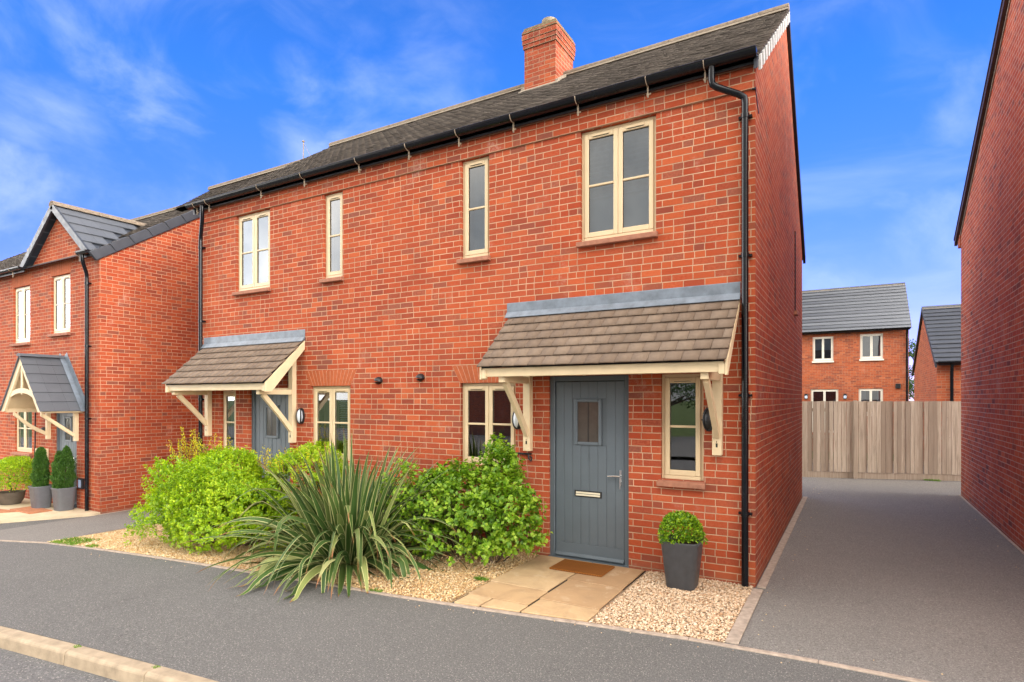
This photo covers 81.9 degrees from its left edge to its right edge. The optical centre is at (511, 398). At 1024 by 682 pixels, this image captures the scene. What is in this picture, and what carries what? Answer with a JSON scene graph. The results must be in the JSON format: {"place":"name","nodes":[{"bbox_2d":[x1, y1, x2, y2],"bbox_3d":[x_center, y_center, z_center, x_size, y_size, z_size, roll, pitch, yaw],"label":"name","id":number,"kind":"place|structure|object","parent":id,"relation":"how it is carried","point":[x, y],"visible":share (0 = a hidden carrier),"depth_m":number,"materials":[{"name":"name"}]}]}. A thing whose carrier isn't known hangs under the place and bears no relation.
{"place":"outdoors","nodes":[
{"label":"outdoors","id":0,"kind":"place"},
{"bbox_2d":[0,498,99,522],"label":"forecourt paving","id":1,"kind":"structure","parent":0,"point":[11,517],"depth_m":11.81,"materials":[{"name":"beige stone"}]},
{"bbox_2d":[0,509,17,512],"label":"terracotta path","id":2,"kind":"structure","parent":1,"relation":"on","point":[4,511],"depth_m":12.09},
{"bbox_2d":[0,455,32,504],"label":"potted shrub","id":3,"kind":"object","parent":1,"relation":"on","point":[11,496],"visible":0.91,"depth_m":12.84,"materials":[{"name":"green plant"}]},
{"bbox_2d":[10,506,52,513],"bbox_3d":[-9.974,2.314,12.234,0.900,0.019,0.400,0,0,30],"label":"doormat","id":4,"kind":"object","parent":1,"relation":"on","point":[28,510],"visible":0.82,"depth_m":12.13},
{"bbox_2d":[28,447,52,507],"bbox_3d":[-9.991,1.668,12.508,0.401,1.313,0.408,0,0,30],"label":"potted conifer","id":5,"kind":"object","parent":1,"relation":"on","point":[40,492],"visible":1,"depth_m":12.43,"materials":[{"name":"plant"}]},
{"bbox_2d":[49,445,77,510],"bbox_3d":[-9.322,1.641,12.296,0.539,1.369,0.473,0,0,30],"label":"potted conifer","id":6,"kind":"object","parent":1,"relation":"on","point":[63,476],"visible":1,"depth_m":12.19,"materials":[{"name":"plant"}]},
{"bbox_2d":[0,648,118,681],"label":"road","id":7,"kind":"structure","parent":0,"point":[16,667],"depth_m":4.39,"materials":[{"name":"grey asphalt"}]},
{"bbox_2d":[0,508,179,541],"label":"side path","id":8,"kind":"structure","parent":0,"point":[65,529],"depth_m":10.17,"materials":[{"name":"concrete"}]},
{"bbox_2d":[3,452,841,664],"bbox_3d":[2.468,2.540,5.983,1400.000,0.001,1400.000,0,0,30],"label":"ground","id":9,"kind":"structure","parent":0,"point":[154,664],"depth_m":6.31,"materials":[{"name":"beige stone"}]},
{"bbox_2d":[0,626,217,681],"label":"kerb","id":10,"kind":"structure","parent":9,"relation":"on","point":[104,664],"depth_m":4.41,"materials":[{"name":"concrete"}]},
{"bbox_2d":[0,159,300,513],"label":"brick house","id":11,"kind":"structure","parent":9,"relation":"on","point":[98,328],"depth_m":12.85,"materials":[{"name":"brick"}]},
{"bbox_2d":[9,286,29,346],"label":"window","id":12,"kind":"structure","parent":11,"relation":"in","point":[23,293],"depth_m":13.94,"materials":[{"name":"beige paint"}]},
{"bbox_2d":[11,412,32,455],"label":"window","id":13,"kind":"structure","parent":11,"relation":"in","point":[24,433],"depth_m":14.01,"materials":[{"name":"beige paint"}]},
{"bbox_2d":[47,274,70,336],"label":"window","id":14,"kind":"structure","parent":11,"relation":"in","point":[61,284],"depth_m":13.05,"materials":[{"name":"beige paint"}]},
{"bbox_2d":[57,413,76,507],"bbox_3d":[-9.650,1.260,12.815,1.000,2.120,0.145,0,0,30],"label":"door","id":15,"kind":"structure","parent":11,"relation":"in","point":[65,419],"depth_m":12.86,"materials":[{"name":"grey wood"}]},
{"bbox_2d":[161,3,805,587],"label":"brick house","id":16,"kind":"structure","parent":9,"relation":"on","point":[579,289],"depth_m":7.36,"materials":[{"name":"red brick"}]},
{"bbox_2d":[224,391,235,449],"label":"window","id":17,"kind":"structure","parent":16,"relation":"in","point":[229,396],"depth_m":10.37,"materials":[{"name":"beige paint"}]},
{"bbox_2d":[232,210,270,295],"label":"window","id":18,"kind":"structure","parent":16,"relation":"in","point":[254,229],"depth_m":10.15,"materials":[{"name":"beige paint"}]},
{"bbox_2d":[252,390,289,513],"bbox_3d":[-3.981,0.940,9.763,1.025,2.190,0.145,0,0,30],"label":"door","id":19,"kind":"structure","parent":16,"relation":"in","point":[268,430],"depth_m":9.83,"materials":[{"name":"grey wood"}]},
{"bbox_2d":[307,386,349,465],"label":"window","id":20,"kind":"structure","parent":16,"relation":"in","point":[331,403],"depth_m":9.22,"materials":[{"name":"beige paint"}]},
{"bbox_2d":[319,192,343,283],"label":"window","id":21,"kind":"structure","parent":16,"relation":"in","point":[334,202],"depth_m":9.09,"materials":[{"name":"beige paint"}]},
{"bbox_2d":[456,156,490,264],"bbox_3d":[-0.448,-2.451,7.751,0.497,1.368,0.280,0,0,30],"label":"window","id":22,"kind":"structure","parent":16,"relation":"in","point":[475,172],"depth_m":7.83,"materials":[{"name":"beige paint"}]},
{"bbox_2d":[456,383,515,473],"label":"window","id":23,"kind":"structure","parent":16,"relation":"in","point":[487,408],"depth_m":7.87,"materials":[{"name":"beige paint"}]},
{"bbox_2d":[548,375,628,567],"bbox_3d":[0.901,0.831,6.939,1.025,2.197,0.145,0,0,30],"label":"door","id":24,"kind":"structure","parent":16,"relation":"in","point":[589,415],"depth_m":6.95,"materials":[{"name":"grey wood"}]},
{"bbox_2d":[576,116,657,247],"bbox_3d":[1.215,-2.451,6.755,0.960,1.368,0.221,0,0,30],"label":"window","id":25,"kind":"structure","parent":16,"relation":"in","point":[619,161],"depth_m":6.77,"materials":[{"name":"beige paint"}]},
{"bbox_2d":[656,374,705,489],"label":"window","id":26,"kind":"structure","parent":16,"relation":"in","point":[682,394],"depth_m":6.47,"materials":[{"name":"beige paint"}]},
{"bbox_2d":[794,231,798,315],"bbox_3d":[4.826,-2.120,10.009,0.050,1.420,0.230,0,0,30],"label":"window","id":27,"kind":"structure","parent":16,"relation":"in","point":[796,313],"depth_m":10.00,"materials":[{"name":"brick"}]},
{"bbox_2d":[0,495,1023,681],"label":"edging","id":28,"kind":"object","parent":9,"relation":"on","point":[736,632],"visible":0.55,"depth_m":5.34,"materials":[{"name":"concrete"}]},
{"bbox_2d":[909,338,915,398],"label":"tree","id":29,"kind":"object","parent":9,"relation":"on","point":[911,382],"visible":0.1,"depth_m":40.58,"materials":[{"name":"green plant"}]},
{"bbox_2d":[954,0,1023,550],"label":"brick house","id":30,"kind":"structure","parent":9,"relation":"on","point":[989,237],"depth_m":8.70,"materials":[{"name":"brick"}]},
{"bbox_2d":[0,463,960,681],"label":"pavement","id":31,"kind":"structure","parent":0,"point":[184,617],"depth_m":4.80,"materials":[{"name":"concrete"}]},
{"bbox_2d":[49,523,539,602],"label":"golden gravel","id":32,"kind":"structure","parent":31,"relation":"on","point":[114,538],"depth_m":6.87,"materials":[{"name":"beige gravel"}]},
{"bbox_2d":[50,536,99,545],"bbox_3d":[-6.360,2.068,8.588,0.722,0.103,0.400,0,0,30],"label":"grass tuft","id":33,"kind":"object","parent":32,"relation":"on","point":[71,541],"visible":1,"depth_m":8.56,"materials":[{"name":"green plant"}]},
{"bbox_2d":[123,427,349,553],"bbox_3d":[-3.784,1.186,8.148,3.723,1.558,2.028,0,0,30],"label":"lime shrub","id":34,"kind":"object","parent":32,"relation":"on","point":[210,479],"visible":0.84,"depth_m":7.62,"materials":[{"name":"green plant"}]},
{"bbox_2d":[182,426,478,602],"bbox_3d":[-2.029,1.140,6.793,3.319,1.594,3.016,0,0,30],"label":"flax plant","id":35,"kind":"object","parent":32,"relation":"on","point":[347,531],"visible":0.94,"depth_m":6.44,"materials":[{"name":"green plant"}]},
{"bbox_2d":[375,432,552,565],"bbox_3d":[-0.593,1.151,6.957,2.235,1.475,1.409,0,0,30],"label":"green shrub","id":36,"kind":"object","parent":32,"relation":"on","point":[482,499],"visible":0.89,"depth_m":6.70,"materials":[{"name":"green plant"}]},
{"bbox_2d":[473,576,489,581],"bbox_3d":[-0.323,1.897,6.188,0.127,0.079,0.163,0,0,-43],"label":"grass tuft","id":37,"kind":"object","parent":32,"relation":"on","point":[479,578],"visible":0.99,"depth_m":6.18,"materials":[{"name":"green plant"}]},
{"bbox_2d":[43,491,997,674],"bbox_3d":[1.078,1.998,9.884,11.403,0.185,10.584,0,0,30],"label":"loose grit","id":38,"kind":"object","parent":31,"relation":"on","point":[574,624],"visible":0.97,"depth_m":5.44,"materials":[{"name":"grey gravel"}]},
{"bbox_2d":[454,555,645,621],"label":"patio","id":39,"kind":"structure","parent":31,"relation":"on","point":[576,596],"depth_m":5.80,"materials":[{"name":"stone"}]},
{"bbox_2d":[549,559,614,576],"bbox_3d":[0.781,1.883,6.567,0.615,0.018,0.410,0,0,30],"label":"doormat","id":40,"kind":"object","parent":39,"relation":"on","point":[584,568],"visible":1,"depth_m":6.54,"materials":[{"name":"brown fabric"}]},
{"bbox_2d":[588,571,753,642],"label":"pale gravel","id":41,"kind":"structure","parent":31,"relation":"on","point":[685,607],"depth_m":5.36,"materials":[{"name":"beige gravel"}]},
{"bbox_2d":[657,510,707,590],"bbox_3d":[1.730,1.514,6.000,0.519,0.782,0.475,0,0,6],"label":"potted box ball","id":42,"kind":"object","parent":41,"relation":"on","point":[682,554],"visible":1,"depth_m":5.86,"materials":[{"name":"plastic"}]},
{"bbox_2d":[802,400,960,480],"bbox_3d":[8.837,0.985,14.066,3.732,1.870,0.206,0,0,12],"label":"fence","id":43,"kind":"object","parent":31,"relation":"on","point":[897,440],"visible":0.84,"depth_m":14.01,"materials":[{"name":"brown wood"}]},
{"bbox_2d":[0,0,1000,400],"label":"sky","id":44,"kind":"structure","parent":0,"point":[127,109],"materials":[{"name":"blue"}]},
{"bbox_2d":[802,477,816,496],"bbox_3d":[5.848,1.916,13.334,1.690,0.001,3.390,0,0,30],"label":"driveway apron","id":45,"kind":"object","parent":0,"point":[807,483],"visible":0.2,"depth_m":13.12,"materials":[{"name":"grey asphalt"}]},
{"bbox_2d":[802,282,911,451],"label":"brick house","id":46,"kind":"structure","parent":0,"point":[855,342],"depth_m":27.69,"materials":[{"name":"red brick"}]},
{"bbox_2d":[812,336,833,362],"bbox_3d":[14.913,-2.205,28.271,1.468,1.850,0.787,0,0,30],"label":"window","id":47,"kind":"structure","parent":46,"relation":"in","point":[822,346],"depth_m":28.11,"materials":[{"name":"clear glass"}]},
{"bbox_2d":[811,389,837,432],"bbox_3d":[14.993,0.745,28.283,1.750,2.750,0.686,0,0,30],"label":"window","id":48,"kind":"structure","parent":46,"relation":"in","point":[816,394],"depth_m":28.40,"materials":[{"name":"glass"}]},
{"bbox_2d":[859,388,882,400],"bbox_3d":[16.618,0.285,27.343,1.556,1.870,0.686,0,0,30],"label":"window","id":49,"kind":"structure","parent":46,"relation":"in","point":[876,394],"depth_m":27.28,"materials":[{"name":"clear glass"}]},
{"bbox_2d":[859,333,883,360],"bbox_3d":[16.488,-2.340,27.065,0.962,1.240,0.278,0,0,30],"label":"window","id":50,"kind":"structure","parent":46,"relation":"in","point":[871,345],"depth_m":27.09,"materials":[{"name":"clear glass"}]},
{"bbox_2d":[739,477,1023,681],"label":"driveway","id":51,"kind":"structure","parent":0,"point":[922,580],"depth_m":5.94,"materials":[{"name":"grey asphalt"}]},
{"bbox_2d":[912,304,960,442],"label":"brick house","id":52,"kind":"structure","parent":0,"point":[936,369],"depth_m":18.87,"materials":[{"name":"red brick"}]},
{"bbox_2d":[944,481,960,494],"bbox_3d":[9.880,1.916,12.540,0.935,0.001,2.574,0,0,30],"label":"driveway corner","id":53,"kind":"object","parent":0,"point":[955,487],"visible":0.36,"depth_m":12.82,"materials":[{"name":"concrete"}]}
]}

